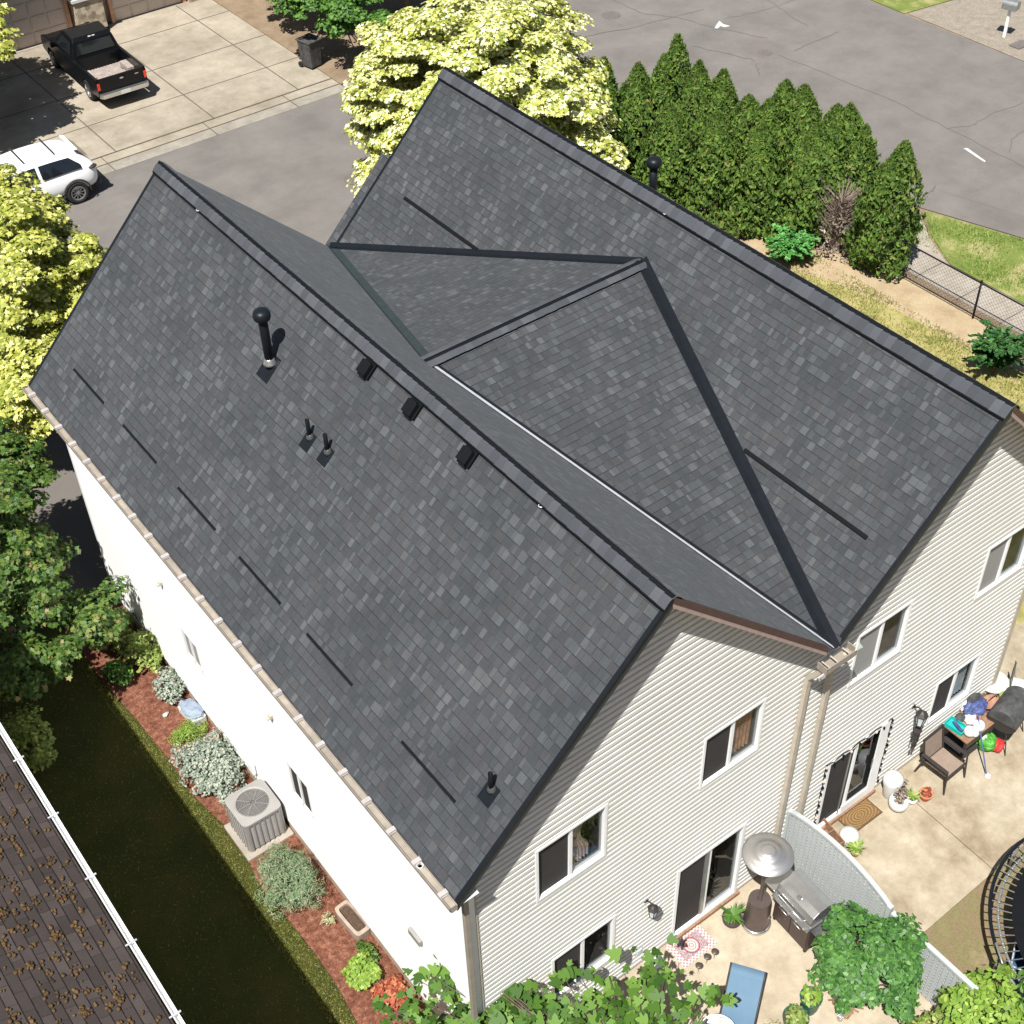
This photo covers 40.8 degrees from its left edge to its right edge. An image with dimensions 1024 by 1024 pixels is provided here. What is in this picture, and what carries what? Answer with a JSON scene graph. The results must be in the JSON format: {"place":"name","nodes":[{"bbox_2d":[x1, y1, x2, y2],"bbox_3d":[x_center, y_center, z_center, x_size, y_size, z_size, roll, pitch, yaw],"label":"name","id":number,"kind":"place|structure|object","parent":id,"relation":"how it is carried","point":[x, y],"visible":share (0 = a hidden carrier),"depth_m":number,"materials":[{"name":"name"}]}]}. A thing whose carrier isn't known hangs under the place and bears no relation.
{"place":"outdoors","nodes":[
{"label":"outdoors","id":0,"kind":"place"},
{"bbox_2d":[26,430,110,604],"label":"front path","id":1,"kind":"structure","parent":0,"point":[64,513],"depth_m":32.16,"materials":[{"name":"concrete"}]},
{"bbox_2d":[0,723,184,1023],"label":"neighbour house","id":2,"kind":"structure","parent":0,"point":[66,956],"depth_m":18.07,"materials":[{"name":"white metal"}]},
{"bbox_2d":[0,0,329,159],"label":"driveway","id":3,"kind":"structure","parent":0,"point":[25,91],"depth_m":48.58,"materials":[{"name":"beige concrete"}]},
{"bbox_2d":[40,21,148,99],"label":"pickup truck","id":4,"kind":"object","parent":3,"relation":"on","point":[95,59],"visible":1,"depth_m":47.79,"materials":[{"name":"paint"}]},
{"bbox_2d":[0,5,337,169],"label":"driveway joint","id":5,"kind":"object","parent":3,"relation":"on","point":[172,98],"visible":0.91,"depth_m":47.64,"materials":[{"name":"concrete"}]},
{"bbox_2d":[295,33,321,68],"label":"dustbin","id":6,"kind":"object","parent":3,"relation":"on","point":[309,45],"visible":1,"depth_m":48.72,"materials":[{"name":"grey plastic"}]},
{"bbox_2d":[0,585,357,1023],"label":"lawn","id":7,"kind":"structure","parent":0,"point":[159,932],"depth_m":25.11,"materials":[{"name":"green plant"}]},
{"bbox_2d":[0,703,57,772],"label":"shrub","id":8,"kind":"object","parent":7,"relation":"on","point":[24,732],"visible":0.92,"depth_m":26.40,"materials":[{"name":"green plant"}]},
{"bbox_2d":[0,414,132,703],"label":"vine maple","id":9,"kind":"object","parent":7,"relation":"on","point":[32,560],"visible":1,"depth_m":26.65,"materials":[{"name":"green plant"}]},
{"bbox_2d":[0,0,1023,434],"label":"concrete driveway","id":10,"kind":"structure","parent":0,"point":[292,168],"depth_m":44.06,"materials":[{"name":"concrete"}]},
{"bbox_2d":[0,135,101,203],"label":"suv","id":11,"kind":"object","parent":10,"relation":"on","point":[65,167],"visible":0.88,"depth_m":41.97,"materials":[{"name":"white paint"}]},
{"bbox_2d":[0,163,107,444],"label":"maple tree","id":12,"kind":"object","parent":10,"relation":"on","point":[48,268],"visible":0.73,"depth_m":30.04,"materials":[{"name":"yellow plant"}]},
{"bbox_2d":[572,0,1023,216],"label":"road lane","id":13,"kind":"structure","parent":10,"relation":"attached to","point":[947,81],"depth_m":48.02,"materials":[{"name":"grey asphalt"}]},
{"bbox_2d":[742,41,782,57],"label":"asphalt patch","id":14,"kind":"object","parent":13,"relation":"on","point":[754,48],"visible":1,"depth_m":49.56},
{"bbox_2d":[49,0,1023,693],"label":"ground","id":15,"kind":"structure","parent":0,"point":[925,284],"depth_m":39.15,"materials":[{"name":"green plant"}]},
{"bbox_2d":[0,0,22,61],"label":"maple tree","id":16,"kind":"object","parent":15,"relation":"on","point":[7,50],"visible":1,"depth_m":43.16,"materials":[{"name":"yellow plant"}]},
{"bbox_2d":[0,0,197,52],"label":"garage building","id":17,"kind":"structure","parent":15,"relation":"on","point":[32,20],"depth_m":51.02,"materials":[{"name":"paint"}]},
{"bbox_2d":[0,0,68,50],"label":"garage door","id":18,"kind":"structure","parent":17,"relation":"in","point":[34,18],"depth_m":50.67,"materials":[{"name":"brown wood"}]},
{"bbox_2d":[111,0,181,21],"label":"garage door","id":19,"kind":"structure","parent":17,"relation":"in","point":[122,9],"depth_m":52.74,"materials":[{"name":"brown wood"}]},
{"bbox_2d":[91,79,338,166],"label":"driveway apron","id":20,"kind":"object","parent":15,"relation":"on","point":[209,124],"visible":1,"depth_m":46.35,"materials":[{"name":"beige concrete"}]},
{"bbox_2d":[96,84,344,176],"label":"gutter pan","id":21,"kind":"object","parent":15,"relation":"on","point":[207,134],"visible":0.6,"depth_m":45.96,"materials":[{"name":"beige concrete"}]},
{"bbox_2d":[64,603,435,1023],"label":"mulch bed","id":22,"kind":"object","parent":15,"relation":"on","point":[332,946],"visible":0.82,"depth_m":25.05,"materials":[{"name":"brown wood"}]},
{"bbox_2d":[93,606,137,653],"bbox_3d":[-8.405,2.442,28.866,1.174,0.977,1.103,-12,44,-11],"label":"leafy shrub","id":23,"kind":"object","parent":22,"relation":"on","point":[122,635],"visible":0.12,"depth_m":28.71,"materials":[{"name":"green plant"}]},
{"bbox_2d":[101,657,135,685],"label":"green clump","id":24,"kind":"object","parent":22,"relation":"on","point":[119,670],"visible":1,"depth_m":28.21,"materials":[{"name":"green plant"}]},
{"bbox_2d":[120,629,162,674],"bbox_3d":[-7.603,2.796,28.470,0.959,0.952,1.054,1,43,3],"label":"leafy shrub","id":25,"kind":"object","parent":22,"relation":"on","point":[142,648],"visible":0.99,"depth_m":28.24,"materials":[{"name":"green plant"}]},
{"bbox_2d":[152,666,186,704],"bbox_3d":[-6.974,3.506,27.974,0.723,0.571,0.948,-15,44,-14],"label":"silver shrub","id":26,"kind":"object","parent":22,"relation":"on","point":[167,688],"visible":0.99,"depth_m":27.83,"materials":[{"name":"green plant"}]},
{"bbox_2d":[167,718,207,747],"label":"fern clump","id":27,"kind":"object","parent":22,"relation":"on","point":[189,734],"visible":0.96,"depth_m":27.15,"materials":[{"name":"green plant"}]},
{"bbox_2d":[178,698,206,726],"bbox_3d":[-6.409,3.983,27.600,0.369,0.323,0.639,-33,51,-29],"label":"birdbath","id":28,"kind":"object","parent":22,"relation":"on","point":[191,709],"visible":1,"depth_m":27.47,"materials":[{"name":"grey paint"}]},
{"bbox_2d":[168,727,246,800],"bbox_3d":[-5.717,4.841,26.383,1.363,0.728,1.696,-28,49,-25],"label":"silver shrub","id":29,"kind":"object","parent":22,"relation":"on","point":[208,752],"visible":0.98,"depth_m":26.22,"materials":[{"name":"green plant"}]},
{"bbox_2d":[224,779,293,862],"bbox_3d":[-4.723,5.633,25.385,0.960,0.925,0.960,-28,49,-25],"label":"air conditioner","id":30,"kind":"object","parent":22,"relation":"on","point":[256,826],"visible":0.99,"depth_m":25.19,"materials":[{"name":"beige metal"}]},
{"bbox_2d":[252,839,327,919],"bbox_3d":[-4.062,6.475,24.414,1.242,0.932,1.616,-28,49,-25],"label":"rosemary bush","id":31,"kind":"object","parent":22,"relation":"on","point":[300,891],"visible":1,"depth_m":24.20,"materials":[{"name":"green plant"}]},
{"bbox_2d":[335,900,370,940],"bbox_3d":[-2.787,7.161,24.142,0.319,0.210,0.742,-31,50,-27],"label":"stone trough","id":32,"kind":"object","parent":22,"relation":"on","point":[352,921],"visible":1,"depth_m":24.08,"materials":[{"name":"stone"}]},
{"bbox_2d":[340,948,381,991],"bbox_3d":[-2.547,7.771,23.363,0.706,0.399,0.719,-28,49,-25],"label":"lime mound","id":33,"kind":"object","parent":22,"relation":"on","point":[361,973],"visible":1,"depth_m":23.27,"materials":[{"name":"green plant"}]},
{"bbox_2d":[370,973,406,1015],"bbox_3d":[-1.995,8.090,23.098,0.646,0.272,0.729,-28,49,-25],"label":"red plant","id":34,"kind":"object","parent":22,"relation":"on","point":[394,986],"visible":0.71,"depth_m":23.11,"materials":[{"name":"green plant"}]},
{"bbox_2d":[213,0,446,84],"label":"planting bed","id":35,"kind":"object","parent":15,"relation":"on","point":[338,54],"visible":0.22,"depth_m":51.64,"materials":[{"name":"brown soil"}]},
{"bbox_2d":[266,0,394,40],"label":"shade tree","id":36,"kind":"object","parent":35,"relation":"on","point":[347,14],"visible":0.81,"depth_m":47.32,"materials":[{"name":"green plant"}]},
{"bbox_2d":[22,66,1023,1023],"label":"house","id":37,"kind":"structure","parent":15,"relation":"on","point":[530,548],"depth_m":21.66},
{"bbox_2d":[180,625,204,674],"bbox_3d":[-5.971,2.582,25.818,0.060,0.800,0.670,-28,49,-25],"label":"window","id":38,"kind":"structure","parent":37,"relation":"in","point":[192,649],"depth_m":25.81,"materials":[{"name":"white paint"}]},
{"bbox_2d":[286,759,315,819],"bbox_3d":[-3.588,4.738,23.529,0.060,0.950,0.720,-28,49,-25],"label":"window","id":39,"kind":"structure","parent":37,"relation":"in","point":[301,789],"depth_m":23.52,"materials":[{"name":"white paint"}]},
{"bbox_2d":[534,803,607,902],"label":"window","id":40,"kind":"structure","parent":37,"relation":"in","point":[583,844],"depth_m":19.78,"materials":[{"name":"white paint"}]},
{"bbox_2d":[551,914,615,997],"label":"window","id":41,"kind":"structure","parent":37,"relation":"in","point":[588,951],"depth_m":22.20,"materials":[{"name":"white paint"}]},
{"bbox_2d":[669,822,746,945],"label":"sliding door","id":42,"kind":"structure","parent":37,"relation":"in","point":[708,882],"depth_m":23.80,"materials":[{"name":"white paint"}]},
{"bbox_2d":[698,698,766,789],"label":"window","id":43,"kind":"structure","parent":37,"relation":"in","point":[738,739],"depth_m":21.11,"materials":[{"name":"white paint"}]},
{"bbox_2d":[782,808,893,938],"bbox_3d":[5.531,6.296,23.688,0.095,1.812,2.380,-28,49,-25],"label":"lattice panel","id":44,"kind":"object","parent":37,"relation":"attached to","point":[793,817],"visible":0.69,"depth_m":23.57,"materials":[{"name":"white plastic"}]},
{"bbox_2d":[815,720,891,829],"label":"sliding door","id":45,"kind":"structure","parent":37,"relation":"in","point":[851,781],"depth_m":25.28,"materials":[{"name":"white paint"}]},
{"bbox_2d":[814,718,893,823],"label":"string lights","id":46,"kind":"object","parent":37,"relation":"hanging from","point":[860,743],"visible":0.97,"depth_m":24.43,"materials":[{"name":"black plastic"}]},
{"bbox_2d":[847,599,913,687],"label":"window","id":47,"kind":"structure","parent":37,"relation":"in","point":[883,640],"depth_m":22.58,"materials":[{"name":"white paint"}]},
{"bbox_2d":[910,703,928,748],"bbox_3d":[7.365,3.944,25.168,0.238,1.129,0.328,-28,49,-25],"label":"wall lantern","id":48,"kind":"object","parent":37,"relation":"attached to","point":[921,716],"depth_m":24.94,"materials":[{"name":"black metal"}]},
{"bbox_2d":[925,651,981,725],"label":"window","id":49,"kind":"structure","parent":37,"relation":"in","point":[956,685],"depth_m":25.89,"materials":[{"name":"white paint"}]},
{"bbox_2d":[973,524,1023,600],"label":"window","id":50,"kind":"structure","parent":37,"relation":"in","point":[1005,557],"depth_m":23.97,"materials":[{"name":"white paint"}]},
{"bbox_2d":[658,184,1023,372],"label":"side yard","id":51,"kind":"structure","parent":15,"relation":"on","point":[933,309],"depth_m":38.22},
{"bbox_2d":[338,0,630,196],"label":"maple tree","id":52,"kind":"object","parent":51,"relation":"on","point":[520,56],"visible":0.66,"depth_m":35.08,"materials":[{"name":"yellow plant"}]},
{"bbox_2d":[592,56,630,168],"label":"arborvitae","id":53,"kind":"object","parent":51,"relation":"on","point":[611,85],"visible":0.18,"depth_m":40.47,"materials":[{"name":"green plant"}]},
{"bbox_2d":[598,105,637,176],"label":"arborvitae","id":54,"kind":"object","parent":51,"relation":"on","point":[619,137],"visible":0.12,"depth_m":40.50,"materials":[{"name":"green plant"}]},
{"bbox_2d":[610,61,657,177],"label":"arborvitae","id":55,"kind":"object","parent":51,"relation":"on","point":[632,90],"visible":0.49,"depth_m":40.64,"materials":[{"name":"green plant"}]},
{"bbox_2d":[634,33,693,186],"bbox_3d":[4.656,-11.747,40.932,2.275,4.959,2.083,-28,49,-25],"label":"arborvitae","id":56,"kind":"object","parent":51,"relation":"on","point":[666,82],"visible":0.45,"depth_m":39.90,"materials":[{"name":"green plant"}]},
{"bbox_2d":[633,102,708,206],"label":"arborvitae","id":57,"kind":"object","parent":51,"relation":"on","point":[668,132],"visible":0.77,"depth_m":39.83,"materials":[{"name":"green plant"}]},
{"bbox_2d":[659,59,726,196],"bbox_3d":[5.529,-11.405,40.978,2.295,4.353,2.294,-28,49,-25],"label":"arborvitae","id":58,"kind":"object","parent":51,"relation":"on","point":[697,81],"visible":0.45,"depth_m":39.87,"materials":[{"name":"green plant"}]},
{"bbox_2d":[669,109,758,227],"bbox_3d":[5.896,-10.021,40.072,2.635,3.546,2.775,-28,49,-25],"label":"arborvitae","id":59,"kind":"object","parent":51,"relation":"on","point":[716,130],"visible":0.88,"depth_m":39.56,"materials":[{"name":"green plant"}]},
{"bbox_2d":[690,68,739,206],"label":"arborvitae","id":60,"kind":"object","parent":51,"relation":"on","point":[724,98],"visible":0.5,"depth_m":39.63,"materials":[{"name":"green plant"}]},
{"bbox_2d":[711,93,764,221],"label":"arborvitae","id":61,"kind":"object","parent":51,"relation":"on","point":[744,113],"visible":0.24,"depth_m":39.44,"materials":[{"name":"green plant"}]},
{"bbox_2d":[709,122,792,238],"bbox_3d":[7.085,-9.553,39.594,2.685,3.455,2.576,-28,49,-25],"label":"arborvitae","id":62,"kind":"object","parent":51,"relation":"on","point":[760,143],"visible":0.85,"depth_m":39.24,"materials":[{"name":"green plant"}]},
{"bbox_2d":[736,78,803,224],"bbox_3d":[7.559,-10.544,40.060,2.536,4.247,2.570,-28,49,-25],"label":"arborvitae","id":63,"kind":"object","parent":51,"relation":"on","point":[768,111],"visible":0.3,"depth_m":38.97,"materials":[{"name":"green plant"}]},
{"bbox_2d":[760,83,823,222],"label":"arborvitae","id":64,"kind":"object","parent":51,"relation":"on","point":[802,110],"visible":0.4,"depth_m":38.59,"materials":[{"name":"green plant"}]},
{"bbox_2d":[765,223,819,260],"bbox_3d":[7.917,-7.467,39.039,1.545,0.924,1.535,18,47,20],"label":"fern bush","id":65,"kind":"object","parent":51,"relation":"on","point":[788,248],"visible":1,"depth_m":38.77,"materials":[{"name":"green plant"}]},
{"bbox_2d":[754,134,835,244],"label":"arborvitae","id":66,"kind":"object","parent":51,"relation":"on","point":[796,164],"visible":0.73,"depth_m":38.73,"materials":[{"name":"green plant"}]},
{"bbox_2d":[774,102,856,243],"bbox_3d":[8.884,-9.674,39.265,2.950,3.993,2.717,-28,49,-25],"label":"arborvitae","id":67,"kind":"object","parent":51,"relation":"on","point":[835,111],"visible":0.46,"depth_m":38.35,"materials":[{"name":"green plant"}]},
{"bbox_2d":[813,171,862,260],"bbox_3d":[9.270,-8.420,38.860,1.603,2.513,1.606,-28,49,-25],"label":"dead shrub","id":68,"kind":"object","parent":51,"relation":"on","point":[841,210],"visible":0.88,"depth_m":38.76,"materials":[{"name":"brown plant"}]},
{"bbox_2d":[795,101,881,240],"bbox_3d":[9.248,-9.705,39.257,2.790,4.033,2.507,-28,49,-25],"label":"arborvitae","id":69,"kind":"object","parent":51,"relation":"on","point":[835,133],"visible":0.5,"depth_m":38.28,"materials":[{"name":"green plant"}]},
{"bbox_2d":[835,123,879,240],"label":"arborvitae","id":70,"kind":"object","parent":51,"relation":"on","point":[863,150],"visible":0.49,"depth_m":38.39,"materials":[{"name":"green plant"}]},
{"bbox_2d":[839,139,927,281],"bbox_3d":[10.285,-8.387,37.897,2.344,3.907,2.442,-28,49,-25],"label":"arborvitae","id":71,"kind":"object","parent":51,"relation":"on","point":[890,178],"visible":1,"depth_m":37.50,"materials":[{"name":"green plant"}]},
{"bbox_2d":[896,237,1023,340],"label":"chain link fence","id":72,"kind":"object","parent":51,"relation":"on","point":[978,294],"visible":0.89,"depth_m":37.02,"materials":[{"name":"black metal"}]},
{"bbox_2d":[794,781,993,931],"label":"patio slab","id":73,"kind":"structure","parent":15,"relation":"on","point":[926,869],"depth_m":24.88,"materials":[{"name":"beige concrete"}]},
{"bbox_2d":[838,799,882,830],"bbox_3d":[6.465,5.645,25.638,0.780,0.016,0.440,-28,49,-25],"label":"door mat","id":74,"kind":"object","parent":73,"relation":"on","point":[865,812],"depth_m":25.62,"materials":[{"name":"brown wicker"}]},
{"bbox_2d":[882,769,903,798],"bbox_3d":[7.098,5.103,25.744,0.380,0.640,0.380,-28,49,-25],"label":"white pot","id":75,"kind":"object","parent":73,"relation":"on","point":[893,780],"visible":0.91,"depth_m":25.54,"materials":[{"name":"white ceramic"}]},
{"bbox_2d":[888,787,908,812],"bbox_3d":[7.196,5.318,25.565,0.380,0.566,0.380,-28,49,-25],"label":"white pot","id":76,"kind":"object","parent":73,"relation":"on","point":[898,802],"visible":1,"depth_m":25.52,"materials":[{"name":"ceramic"}]},
{"bbox_2d":[873,0,949,12],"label":"verge","id":77,"kind":"structure","parent":15,"relation":"on","point":[904,6],"depth_m":52.07,"materials":[{"name":"green plant"}]},
{"bbox_2d":[889,208,1023,333],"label":"footpath","id":78,"kind":"structure","parent":15,"relation":"on","point":[928,249],"depth_m":38.26,"materials":[{"name":"grey concrete"}]},
{"bbox_2d":[897,621,1023,871],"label":"patio slab","id":79,"kind":"structure","parent":15,"relation":"on","point":[977,813],"depth_m":25.96,"materials":[{"name":"beige concrete"}]},
{"bbox_2d":[914,724,969,794],"bbox_3d":[8.137,4.657,25.956,0.690,0.965,0.731,-30,50,-27],"label":"patio chair","id":80,"kind":"object","parent":79,"relation":"on","point":[940,759],"visible":1,"depth_m":25.95,"materials":[{"name":"beige fabric"}]},
{"bbox_2d":[944,711,993,761],"bbox_3d":[8.749,4.276,26.530,0.870,0.700,0.580,-28,49,-25],"label":"patio table","id":81,"kind":"object","parent":79,"relation":"on","point":[968,745],"visible":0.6,"depth_m":26.36,"materials":[{"name":"brown wood"}]},
{"bbox_2d":[963,693,987,724],"bbox_3d":[8.849,3.737,26.343,0.403,0.287,0.730,25,49,26],"label":"plastic bag","id":82,"kind":"object","parent":81,"relation":"on","point":[975,704],"visible":0.98,"depth_m":26.29,"materials":[{"name":"blue plastic"}]},
{"bbox_2d":[976,733,1004,752],"bbox_3d":[9.228,4.423,26.556,0.547,0.330,0.367,13,45,16],"label":"fertiliser bag","id":83,"kind":"object","parent":79,"relation":"on","point":[991,741],"visible":0.9,"depth_m":26.48,"materials":[{"name":"green plastic"}]},
{"bbox_2d":[987,686,1023,755],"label":"charcoal grill","id":84,"kind":"object","parent":79,"relation":"on","point":[1005,714],"visible":0.98,"depth_m":26.11,"materials":[{"name":"grey metal"}]},
{"bbox_2d":[904,211,1023,303],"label":"grass verge","id":85,"kind":"object","parent":15,"relation":"on","point":[959,249],"depth_m":39.48,"materials":[{"name":"green plant"}]},
{"bbox_2d":[909,0,1023,60],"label":"gravel shoulder","id":86,"kind":"object","parent":15,"relation":"on","point":[983,22],"visible":1,"depth_m":50.84},
{"bbox_2d":[571,875,935,1023],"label":"patio","id":87,"kind":"structure","parent":0,"point":[779,956],"depth_m":23.42,"materials":[{"name":"beige concrete"}]},
{"bbox_2d":[666,925,716,967],"bbox_3d":[3.095,7.481,23.790,0.740,0.010,0.500,-28,49,-25],"label":"patio rug","id":88,"kind":"object","parent":87,"relation":"on","point":[694,944],"visible":1,"depth_m":23.77,"materials":[{"name":"pink fabric"}]},
{"bbox_2d":[719,902,745,927],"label":"potted plant","id":89,"kind":"object","parent":87,"relation":"on","point":[731,917],"visible":1,"depth_m":23.91,"materials":[{"name":"green plant"}]},
{"bbox_2d":[719,962,766,1023],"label":"lounge chair","id":90,"kind":"object","parent":87,"relation":"on","point":[745,985],"visible":0.92,"depth_m":22.54,"materials":[{"name":"blue fabric"}]},
{"bbox_2d":[741,832,794,935],"bbox_3d":[4.231,6.360,23.316,0.860,2.250,0.860,-28,49,-25],"label":"patio heater","id":91,"kind":"object","parent":87,"relation":"on","point":[767,854],"visible":0.99,"depth_m":22.73,"materials":[{"name":"silver metal"}]},
{"bbox_2d":[782,1003,809,1023],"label":"potted plant","id":92,"kind":"object","parent":87,"relation":"on","point":[793,1013],"visible":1,"depth_m":22.50,"materials":[{"name":"green plant"}]},
{"bbox_2d":[765,869,837,952],"bbox_3d":[4.942,6.827,23.552,0.662,1.210,1.440,-26,48,-23],"label":"gas grill","id":93,"kind":"object","parent":87,"relation":"on","point":[802,905],"visible":0.75,"depth_m":23.26,"materials":[{"name":"silver metal"}]},
{"bbox_2d":[772,900,790,931],"bbox_3d":[4.624,6.941,23.698,0.080,0.620,0.390,-26,48,-23],"label":"door","id":94,"kind":"structure","parent":93,"relation":"in","point":[779,913],"depth_m":23.74,"materials":[{"name":"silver metal"}]},
{"bbox_2d":[789,918,808,949],"bbox_3d":[4.854,7.168,23.446,0.080,0.620,0.390,-26,48,-23],"label":"door","id":95,"kind":"structure","parent":93,"relation":"in","point":[796,932],"depth_m":23.49,"materials":[{"name":"silver metal"}]},
{"bbox_2d":[800,983,823,1015],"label":"potted plant","id":96,"kind":"object","parent":87,"relation":"on","point":[811,999],"visible":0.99,"depth_m":22.55,"materials":[{"name":"green plant"}]},
{"bbox_2d":[806,900,929,1023],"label":"grape vine","id":97,"kind":"object","parent":87,"relation":"on","point":[890,949],"visible":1,"depth_m":21.96,"materials":[{"name":"green plant"}]},
{"bbox_2d":[765,248,1023,413],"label":"dry grass","id":98,"kind":"structure","parent":0,"point":[871,295],"depth_m":37.02,"materials":[{"name":"yellow plant"}]},
{"bbox_2d":[794,272,1023,627],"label":"dry lawn","id":99,"kind":"structure","parent":0,"point":[899,316],"depth_m":36.33,"materials":[{"name":"yellow plant"}]},
{"bbox_2d":[966,319,1023,373],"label":"round shrub","id":100,"kind":"object","parent":99,"relation":"on","point":[997,347],"visible":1,"depth_m":34.60,"materials":[{"name":"green plant"}]},
{"bbox_2d":[916,846,1023,1023],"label":"yard soil","id":101,"kind":"structure","parent":0,"point":[959,937],"depth_m":23.93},
{"bbox_2d":[370,933,737,1023],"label":"fig tree","id":102,"kind":"object","parent":101,"relation":"on","point":[519,1003],"visible":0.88,"depth_m":20.86,"materials":[{"name":"green plant"}]},
{"bbox_2d":[903,1003,954,1023],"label":"olive shrub","id":103,"kind":"object","parent":101,"relation":"on","point":[936,1016],"visible":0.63,"depth_m":22.08,"materials":[{"name":"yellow plant"}]},
{"bbox_2d":[890,911,978,1023],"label":"lattice panel","id":104,"kind":"object","parent":101,"relation":"on","point":[944,963],"visible":0.45,"depth_m":22.29,"materials":[{"name":"white plastic"}]},
{"bbox_2d":[936,962,1023,1023],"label":"leafy shrub","id":105,"kind":"object","parent":101,"relation":"on","point":[991,999],"visible":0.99,"depth_m":21.62,"materials":[{"name":"green plant"}]},
{"bbox_2d":[988,838,1023,996],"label":"trampoline","id":106,"kind":"object","parent":101,"relation":"on","point":[1017,912],"visible":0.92,"depth_m":23.13,"materials":[{"name":"black metal"}]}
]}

